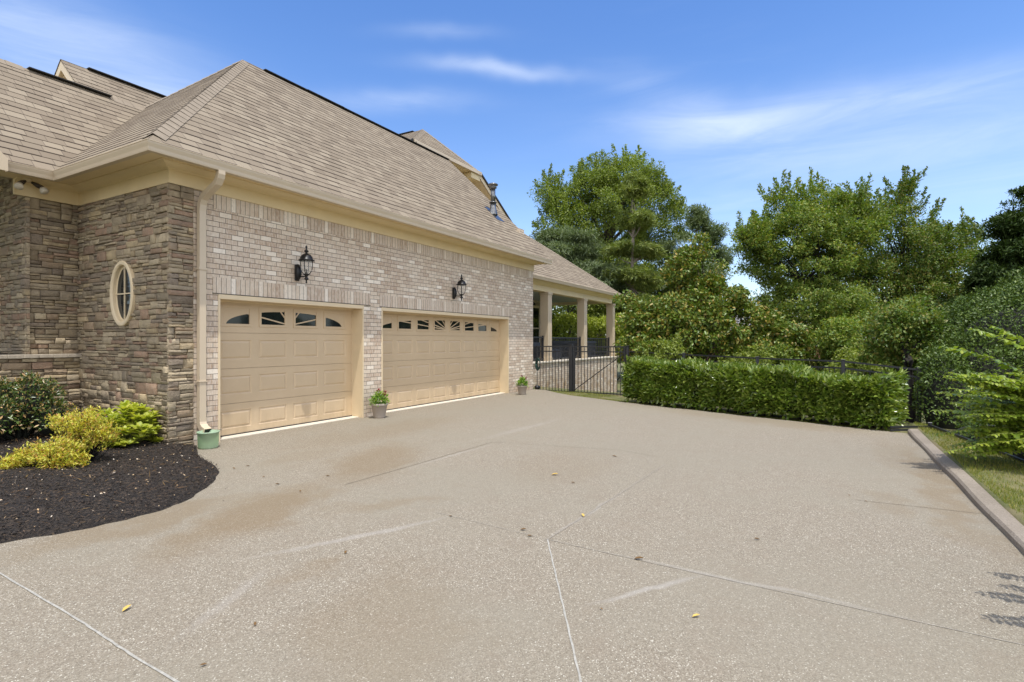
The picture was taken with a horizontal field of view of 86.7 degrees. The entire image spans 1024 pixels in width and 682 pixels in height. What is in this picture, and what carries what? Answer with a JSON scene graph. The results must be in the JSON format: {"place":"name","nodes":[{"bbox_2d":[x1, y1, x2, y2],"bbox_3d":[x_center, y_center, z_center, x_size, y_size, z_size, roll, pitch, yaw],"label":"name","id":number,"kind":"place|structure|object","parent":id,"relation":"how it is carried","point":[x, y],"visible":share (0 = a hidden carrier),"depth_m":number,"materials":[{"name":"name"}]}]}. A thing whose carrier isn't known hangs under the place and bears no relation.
{"place":"outdoors","nodes":[
{"label":"outdoors","id":0,"kind":"place"},
{"bbox_2d":[0,389,1023,681],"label":"driveway","id":1,"kind":"structure","parent":0,"point":[778,551],"depth_m":3.80,"materials":[{"name":"beige concrete"}]},
{"bbox_2d":[196,429,219,448],"bbox_3d":[-4.424,1.437,7.930,0.332,0.241,0.304,0,0,-28],"label":"bucket","id":2,"kind":"object","parent":1,"relation":"on","point":[210,440],"visible":1,"depth_m":7.82,"materials":[{"name":"green plastic"}]},
{"bbox_2d":[369,389,389,417],"bbox_3d":[-2.699,1.258,11.037,0.447,0.597,0.466,0,0,30],"label":"flower pot","id":3,"kind":"object","parent":1,"relation":"on","point":[379,409],"visible":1,"depth_m":10.95,"materials":[{"name":"plastic"}]},
{"bbox_2d":[515,375,527,394],"bbox_3d":[0.300,1.269,15.820,0.410,0.574,0.435,0,0,30],"label":"flower pot","id":4,"kind":"object","parent":1,"relation":"on","point":[522,388],"visible":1,"depth_m":15.73,"materials":[{"name":"plastic"}]},
{"bbox_2d":[908,429,1023,554],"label":"kerb","id":5,"kind":"structure","parent":1,"relation":"on","point":[1001,518],"depth_m":5.29,"materials":[{"name":"concrete"}]},
{"bbox_2d":[0,363,1023,543],"bbox_3d":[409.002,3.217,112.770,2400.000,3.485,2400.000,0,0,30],"label":"ground","id":6,"kind":"structure","parent":0,"point":[1011,511],"depth_m":7.16,"materials":[{"name":"green plant"}]},
{"bbox_2d":[0,428,225,542],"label":"mulch bed","id":7,"kind":"object","parent":6,"relation":"on","point":[143,508],"visible":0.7,"depth_m":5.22,"materials":[{"name":"black wood"}]},
{"bbox_2d":[0,452,27,469],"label":"golden shrub","id":8,"kind":"object","parent":7,"relation":"on","point":[5,461],"visible":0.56,"depth_m":6.00,"materials":[{"name":"yellow plant"}]},
{"bbox_2d":[0,370,75,439],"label":"dark shrub","id":9,"kind":"object","parent":7,"relation":"on","point":[24,407],"visible":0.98,"depth_m":7.73,"materials":[{"name":"green plant"}]},
{"bbox_2d":[8,431,91,469],"bbox_3d":[-5.232,1.290,6.133,0.856,0.496,0.674,0,0,30],"label":"golden shrub","id":10,"kind":"object","parent":7,"relation":"on","point":[53,456],"visible":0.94,"depth_m":6.08,"materials":[{"name":"yellow plant"}]},
{"bbox_2d":[44,403,124,461],"bbox_3d":[-5.190,1.107,6.542,0.808,0.735,0.711,0,0,30],"label":"golden shrub","id":11,"kind":"object","parent":7,"relation":"on","point":[95,432],"visible":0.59,"depth_m":6.43,"materials":[{"name":"yellow plant"}]},
{"bbox_2d":[0,436,215,526],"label":"pale debris","id":12,"kind":"object","parent":7,"relation":"on","point":[92,475],"visible":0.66,"depth_m":5.73,"materials":[{"name":"beige wood"}]},
{"bbox_2d":[1,426,217,523],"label":"bark twigs","id":13,"kind":"object","parent":7,"relation":"on","point":[102,471],"visible":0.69,"depth_m":5.63,"materials":[{"name":"brown wood"}]},
{"bbox_2d":[91,400,163,448],"bbox_3d":[-5.449,1.146,7.525,1.148,0.648,0.967,0,0,30],"label":"hydrangea","id":14,"kind":"object","parent":7,"relation":"on","point":[134,419],"visible":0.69,"depth_m":7.46,"materials":[{"name":"green plant"}]},
{"bbox_2d":[0,59,619,445],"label":"house","id":15,"kind":"structure","parent":6,"relation":"on","point":[153,244],"depth_m":9.54,"materials":[{"name":"brick"}]},
{"bbox_2d":[13,178,48,193],"bbox_3d":[-7.429,-2.397,8.358,0.266,0.217,0.430,0,0,30],"label":"security light","id":16,"kind":"object","parent":15,"relation":"attached to","point":[18,185],"visible":1,"depth_m":8.38,"materials":[{"name":"beige paint"}]},
{"bbox_2d":[110,261,136,325],"bbox_3d":[-5.984,-0.730,8.347,0.690,1.010,0.072,0,0,30],"label":"oval window","id":17,"kind":"structure","parent":15,"relation":"in","point":[122,296],"depth_m":8.39,"materials":[{"name":"beige paint"}]},
{"bbox_2d":[220,302,351,435],"bbox_3d":[-4.074,0.450,9.856,0.042,2.260,3.080,0,0,30],"label":"garage door","id":18,"kind":"structure","parent":15,"relation":"in","point":[280,365],"depth_m":9.74,"materials":[{"name":"paint"}]},
{"bbox_2d":[295,245,313,282],"bbox_3d":[-3.648,-1.346,9.571,0.390,0.672,0.267,0,0,50],"label":"wall lantern","id":19,"kind":"object","parent":15,"relation":"attached to","point":[306,257],"depth_m":9.51,"materials":[{"name":"black metal"}]},
{"bbox_2d":[383,313,499,409],"bbox_3d":[-1.719,0.450,14.004,0.042,2.260,5.460,0,0,30],"label":"garage door","id":20,"kind":"structure","parent":15,"relation":"in","point":[427,359],"depth_m":13.70,"materials":[{"name":"paint"}]},
{"bbox_2d":[452,274,466,300],"bbox_3d":[-1.308,-1.346,13.693,0.390,0.672,0.267,0,0,50],"label":"wall lantern","id":21,"kind":"object","parent":15,"relation":"attached to","point":[461,282],"depth_m":13.64,"materials":[{"name":"black metal"}]},
{"bbox_2d":[533,305,538,341],"bbox_3d":[1.073,-0.515,26.529,0.090,2.450,1.120,0,0,30],"label":"window frame","id":22,"kind":"structure","parent":15,"relation":"in","point":[535,308],"depth_m":26.60,"materials":[{"name":"beige paint"}]},
{"bbox_2d":[552,306,560,339],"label":"garden shrub","id":23,"kind":"object","parent":6,"relation":"on","point":[555,314],"visible":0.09,"depth_m":29.72,"materials":[{"name":"green plant"}]},
{"bbox_2d":[552,304,602,336],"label":"garden shrub","id":24,"kind":"object","parent":6,"relation":"on","point":[562,310],"visible":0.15,"depth_m":29.78,"materials":[{"name":"green plant"}]},
{"bbox_2d":[552,311,603,347],"bbox_3d":[3.128,0.480,29.435,3.492,4.296,3.686,0,0,30],"label":"garden shrub","id":25,"kind":"object","parent":6,"relation":"on","point":[561,318],"visible":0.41,"depth_m":28.78,"materials":[{"name":"green plant"}]},
{"bbox_2d":[535,344,625,395],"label":"metal gate","id":26,"kind":"structure","parent":6,"relation":"on","point":[571,351],"depth_m":16.99,"materials":[{"name":"black metal"}]},
{"bbox_2d":[535,358,539,369],"bbox_3d":[0.860,0.760,17.841,0.185,0.420,0.106,0,0,30],"label":"garden hose","id":27,"kind":"object","parent":26,"relation":"attached to","point":[536,364],"visible":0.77,"depth_m":17.83,"materials":[{"name":"rubber"}]},
{"bbox_2d":[529,225,637,334],"bbox_3d":[3.660,-2.076,31.453,7.061,10.155,4.905,0,0,30],"label":"blue pine","id":28,"kind":"object","parent":6,"relation":"on","point":[577,248],"visible":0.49,"depth_m":31.18,"materials":[{"name":"green plant"}]},
{"bbox_2d":[587,289,624,380],"bbox_3d":[5.295,-0.083,30.500,3.109,5.936,3.164,0,0,-34],"label":"garden shrub","id":29,"kind":"object","parent":6,"relation":"on","point":[594,308],"visible":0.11,"depth_m":29.77,"materials":[{"name":"green plant"}]},
{"bbox_2d":[587,315,626,355],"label":"garden shrub","id":30,"kind":"object","parent":6,"relation":"on","point":[600,321],"visible":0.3,"depth_m":28.42,"materials":[{"name":"green plant"}]},
{"bbox_2d":[527,143,689,336],"bbox_3d":[6.859,-5.120,38.062,12.207,17.534,8.746,0,0,-37],"label":"oak tree","id":31,"kind":"object","parent":6,"relation":"on","point":[598,183],"visible":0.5,"depth_m":36.52,"materials":[{"name":"green plant"}]},
{"bbox_2d":[615,311,633,355],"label":"garden shrub","id":32,"kind":"object","parent":6,"relation":"on","point":[618,314],"visible":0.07,"depth_m":28.12,"materials":[{"name":"green plant"}]},
{"bbox_2d":[599,170,668,312],"bbox_3d":[6.856,-3.227,29.819,4.170,12.590,3.314,0,0,-14],"label":"pine tree","id":33,"kind":"object","parent":6,"relation":"on","point":[634,187],"visible":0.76,"depth_m":29.57,"materials":[{"name":"green plant"}]},
{"bbox_2d":[635,332,696,360],"bbox_3d":[4.472,0.792,15.574,2.263,2.099,1.859,0,0,-20],"label":"bush","id":34,"kind":"object","parent":6,"relation":"on","point":[667,346],"visible":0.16,"depth_m":15.22,"materials":[{"name":"green plant"}]},
{"bbox_2d":[653,202,736,296],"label":"pine","id":35,"kind":"object","parent":6,"relation":"on","point":[697,219],"visible":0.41,"depth_m":35.41,"materials":[{"name":"green plant"}]},
{"bbox_2d":[612,231,826,370],"bbox_3d":[6.481,-0.721,16.900,6.596,5.614,3.645,0,0,-10],"label":"magnolia tree","id":36,"kind":"object","parent":6,"relation":"on","point":[694,310],"visible":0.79,"depth_m":16.30,"materials":[{"name":"green plant"}]},
{"bbox_2d":[551,390,899,431],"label":"grass strip","id":37,"kind":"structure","parent":6,"relation":"on","point":[591,394],"depth_m":12.98,"materials":[{"name":"green plant"}]},
{"bbox_2d":[620,355,911,429],"bbox_3d":[5.014,0.992,11.933,1.342,1.303,6.065,0,0,-39],"label":"hedge","id":38,"kind":"object","parent":37,"relation":"on","point":[800,391],"visible":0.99,"depth_m":11.01,"materials":[{"name":"green plant"}]},
{"bbox_2d":[715,344,774,365],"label":"bush","id":39,"kind":"object","parent":6,"relation":"on","point":[748,353],"visible":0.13,"depth_m":15.17,"materials":[{"name":"green plant"}]},
{"bbox_2d":[557,300,939,373],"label":"woodland","id":40,"kind":"object","parent":6,"relation":"on","point":[566,331],"depth_m":53.13,"materials":[{"name":"green plant"}]},
{"bbox_2d":[626,346,921,423],"bbox_3d":[5.679,1.089,13.360,0.140,1.902,7.271,0,0,-39],"label":"picket fence","id":41,"kind":"object","parent":6,"relation":"on","point":[842,368],"visible":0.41,"depth_m":11.58,"materials":[{"name":"metal"}]},
{"bbox_2d":[762,344,801,364],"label":"bush","id":42,"kind":"object","parent":6,"relation":"on","point":[775,353],"visible":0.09,"depth_m":15.38,"materials":[{"name":"green plant"}]},
{"bbox_2d":[707,316,915,371],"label":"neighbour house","id":43,"kind":"structure","parent":6,"relation":"on","point":[749,324],"depth_m":37.24,"materials":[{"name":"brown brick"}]},
{"bbox_2d":[727,166,899,345],"bbox_3d":[10.605,-1.774,19.212,5.348,8.832,4.808,0,0,30],"label":"elm tree","id":44,"kind":"object","parent":6,"relation":"on","point":[833,229],"visible":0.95,"depth_m":18.69,"materials":[{"name":"green plant"}]},
{"bbox_2d":[809,313,870,370],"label":"tree","id":45,"kind":"object","parent":6,"relation":"on","point":[830,341],"visible":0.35,"depth_m":15.79,"materials":[{"name":"green plant"}]},
{"bbox_2d":[824,344,889,375],"bbox_3d":[9.148,1.119,14.507,1.866,2.119,1.968,0,0,-26],"label":"bush","id":46,"kind":"object","parent":6,"relation":"on","point":[853,356],"visible":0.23,"depth_m":14.27,"materials":[{"name":"green plant"}]},
{"bbox_2d":[838,337,916,392],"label":"tree","id":47,"kind":"object","parent":6,"relation":"on","point":[894,369],"visible":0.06,"depth_m":14.53,"materials":[{"name":"green plant"}]},
{"bbox_2d":[807,165,995,338],"bbox_3d":[15.032,-1.795,20.566,7.896,9.812,4.062,0,0,-2],"label":"slender elm","id":48,"kind":"object","parent":6,"relation":"on","point":[928,259],"visible":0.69,"depth_m":19.74,"materials":[{"name":"green plant"}]},
{"bbox_2d":[854,294,961,422],"bbox_3d":[8.709,0.427,11.982,1.966,2.988,2.115,0,0,30],"label":"dark stem tree","id":49,"kind":"object","parent":6,"relation":"on","point":[897,327],"visible":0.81,"depth_m":11.72,"materials":[{"name":"green plant"}]},
{"bbox_2d":[882,291,955,416],"bbox_3d":[12.219,0.554,16.531,2.062,4.090,2.097,0,0,-40],"label":"tree","id":50,"kind":"object","parent":6,"relation":"on","point":[905,297],"visible":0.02,"depth_m":16.12,"materials":[{"name":"green plant"}]},
{"bbox_2d":[890,422,1023,463],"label":"fence","id":51,"kind":"object","parent":6,"relation":"on","point":[965,438],"visible":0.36,"depth_m":8.93,"materials":[{"name":"metal"}]},
{"bbox_2d":[910,266,1023,429],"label":"holly bush","id":52,"kind":"object","parent":6,"relation":"on","point":[937,365],"visible":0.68,"depth_m":10.44,"materials":[{"name":"green plant"}]},
{"bbox_2d":[913,421,1023,519],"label":"lawn grass","id":53,"kind":"structure","parent":6,"relation":"on","point":[980,458],"depth_m":6.42,"materials":[{"name":"green plant"}]},
{"bbox_2d":[928,185,1023,326],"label":"spruce tree","id":54,"kind":"object","parent":6,"relation":"on","point":[1006,253],"visible":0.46,"depth_m":17.45,"materials":[{"name":"green plant"}]},
{"bbox_2d":[931,326,1023,458],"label":"crape myrtle","id":55,"kind":"object","parent":6,"relation":"on","point":[1009,438],"visible":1,"depth_m":6.33,"materials":[{"name":"green plant"}]},
{"bbox_2d":[953,412,1023,458],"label":"shrub","id":56,"kind":"object","parent":6,"relation":"on","point":[1019,455],"visible":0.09,"depth_m":8.38,"materials":[{"name":"green plant"}]},
{"bbox_2d":[0,0,1023,334],"label":"sky","id":57,"kind":"structure","parent":0,"point":[731,96],"materials":[{"name":"blue"}]},
{"bbox_2d":[534,342,560,358],"bbox_3d":[1.298,0.422,22.894,0.850,0.725,2.100,0,0,30],"label":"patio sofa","id":58,"kind":"object","parent":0,"point":[539,350],"visible":0.02,"depth_m":21.91,"materials":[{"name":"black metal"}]},
{"bbox_2d":[555,341,594,357],"bbox_3d":[2.817,0.390,26.229,1.900,0.780,2.100,0,0,30],"label":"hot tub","id":59,"kind":"object","parent":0,"point":[566,343],"visible":0.2,"depth_m":25.26,"materials":[{"name":"black"}]}
]}

